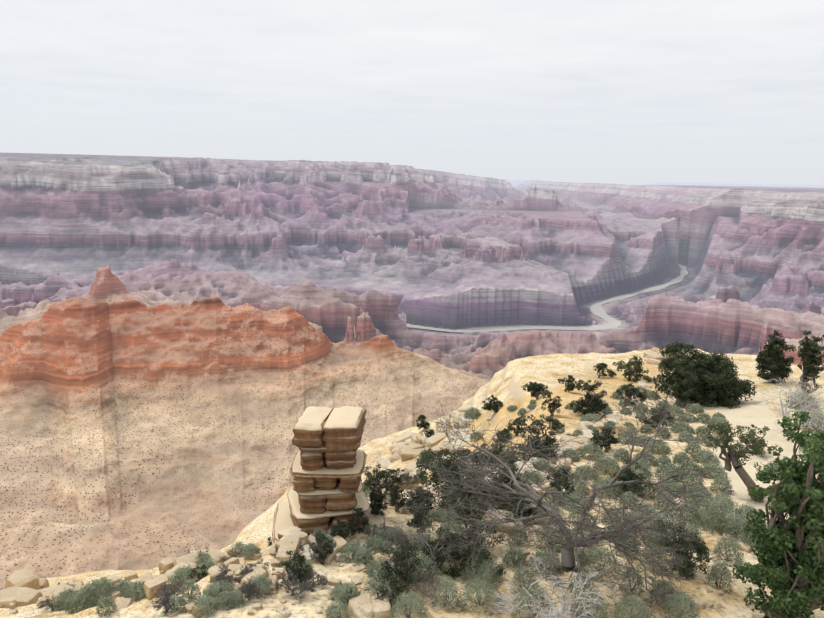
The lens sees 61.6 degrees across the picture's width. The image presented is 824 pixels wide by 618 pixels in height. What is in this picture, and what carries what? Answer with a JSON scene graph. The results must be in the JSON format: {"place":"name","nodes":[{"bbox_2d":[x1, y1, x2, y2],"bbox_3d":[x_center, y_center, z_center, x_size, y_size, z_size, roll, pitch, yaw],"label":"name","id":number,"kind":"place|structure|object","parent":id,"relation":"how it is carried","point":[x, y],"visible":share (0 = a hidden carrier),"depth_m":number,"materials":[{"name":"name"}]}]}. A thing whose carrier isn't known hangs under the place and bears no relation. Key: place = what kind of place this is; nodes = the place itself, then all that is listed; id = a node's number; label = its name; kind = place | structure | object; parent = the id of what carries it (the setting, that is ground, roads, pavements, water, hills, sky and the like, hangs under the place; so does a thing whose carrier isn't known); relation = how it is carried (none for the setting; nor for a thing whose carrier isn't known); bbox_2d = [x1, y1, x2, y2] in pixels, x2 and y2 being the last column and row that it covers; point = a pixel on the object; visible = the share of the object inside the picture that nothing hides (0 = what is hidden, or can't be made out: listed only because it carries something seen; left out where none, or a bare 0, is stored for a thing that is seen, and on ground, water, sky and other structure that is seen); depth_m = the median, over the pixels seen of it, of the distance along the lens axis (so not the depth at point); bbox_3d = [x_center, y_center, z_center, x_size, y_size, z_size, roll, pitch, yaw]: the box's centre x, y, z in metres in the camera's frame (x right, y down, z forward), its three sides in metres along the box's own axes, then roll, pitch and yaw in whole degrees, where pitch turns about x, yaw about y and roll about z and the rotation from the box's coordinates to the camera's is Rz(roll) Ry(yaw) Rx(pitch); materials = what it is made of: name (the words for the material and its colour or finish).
{"place":"outdoors","nodes":[
{"label":"outdoors","id":0,"kind":"place"},
{"bbox_2d":[0,153,823,617],"bbox_3d":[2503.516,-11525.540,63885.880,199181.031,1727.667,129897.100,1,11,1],"label":"canyon ground","id":1,"kind":"structure","parent":0,"point":[184,343],"depth_m":3917.73,"materials":[{"name":"beige stone"}]},
{"bbox_2d":[272,406,384,545],"bbox_3d":[-4.014,8.759,33.407,5.837,8.183,7.182,1,11,1],"label":"pillar rock","id":2,"kind":"object","parent":1,"relation":"on","point":[327,469],"visible":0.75,"depth_m":31.70,"materials":[{"name":"stone"}]},
{"bbox_2d":[0,347,756,617],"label":"rocks","id":3,"kind":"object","parent":1,"relation":"on","point":[24,587],"depth_m":45.87,"materials":[{"name":"beige stone"}]},
{"bbox_2d":[36,387,814,617],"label":"shrubs","id":4,"kind":"object","parent":1,"relation":"on","point":[572,540],"visible":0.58,"depth_m":26.42,"materials":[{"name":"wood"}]},
{"bbox_2d":[50,383,823,617],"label":"sagebrush","id":5,"kind":"object","parent":1,"relation":"on","point":[88,592],"visible":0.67,"depth_m":31.38,"materials":[{"name":"green plant"}]},
{"bbox_2d":[187,330,823,608],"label":"juniper crowns","id":6,"kind":"object","parent":1,"relation":"on","point":[702,379],"visible":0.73,"depth_m":43.59,"materials":[{"name":"green plant"}]},
{"bbox_2d":[194,335,823,617],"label":"juniper wood","id":7,"kind":"object","parent":1,"relation":"on","point":[749,482],"visible":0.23,"depth_m":29.58,"materials":[{"name":"brown wood"}]},
{"bbox_2d":[486,370,823,617],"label":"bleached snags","id":8,"kind":"object","parent":1,"relation":"on","point":[561,611],"visible":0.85,"depth_m":24.09,"materials":[{"name":"grey wood"}]},
{"bbox_2d":[612,355,823,483],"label":"pinyon crowns","id":9,"kind":"object","parent":1,"relation":"on","point":[738,445],"visible":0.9,"depth_m":38.09,"materials":[{"name":"green plant"}]},
{"bbox_2d":[0,0,823,184],"label":"sky","id":10,"kind":"structure","parent":0,"point":[626,92],"materials":[{"name":"white"}]},
{"bbox_2d":[407,264,687,331],"bbox_3d":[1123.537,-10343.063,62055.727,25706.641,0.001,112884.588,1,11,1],"label":"river","id":11,"kind":"structure","parent":0,"point":[598,309],"depth_m":6981.40,"materials":[{"name":"grey liquid"}]},
{"bbox_2d":[730,411,823,617],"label":"tree","id":12,"kind":"object","parent":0,"point":[769,573],"visible":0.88,"depth_m":22.77,"materials":[{"name":"green plant"}]}
]}

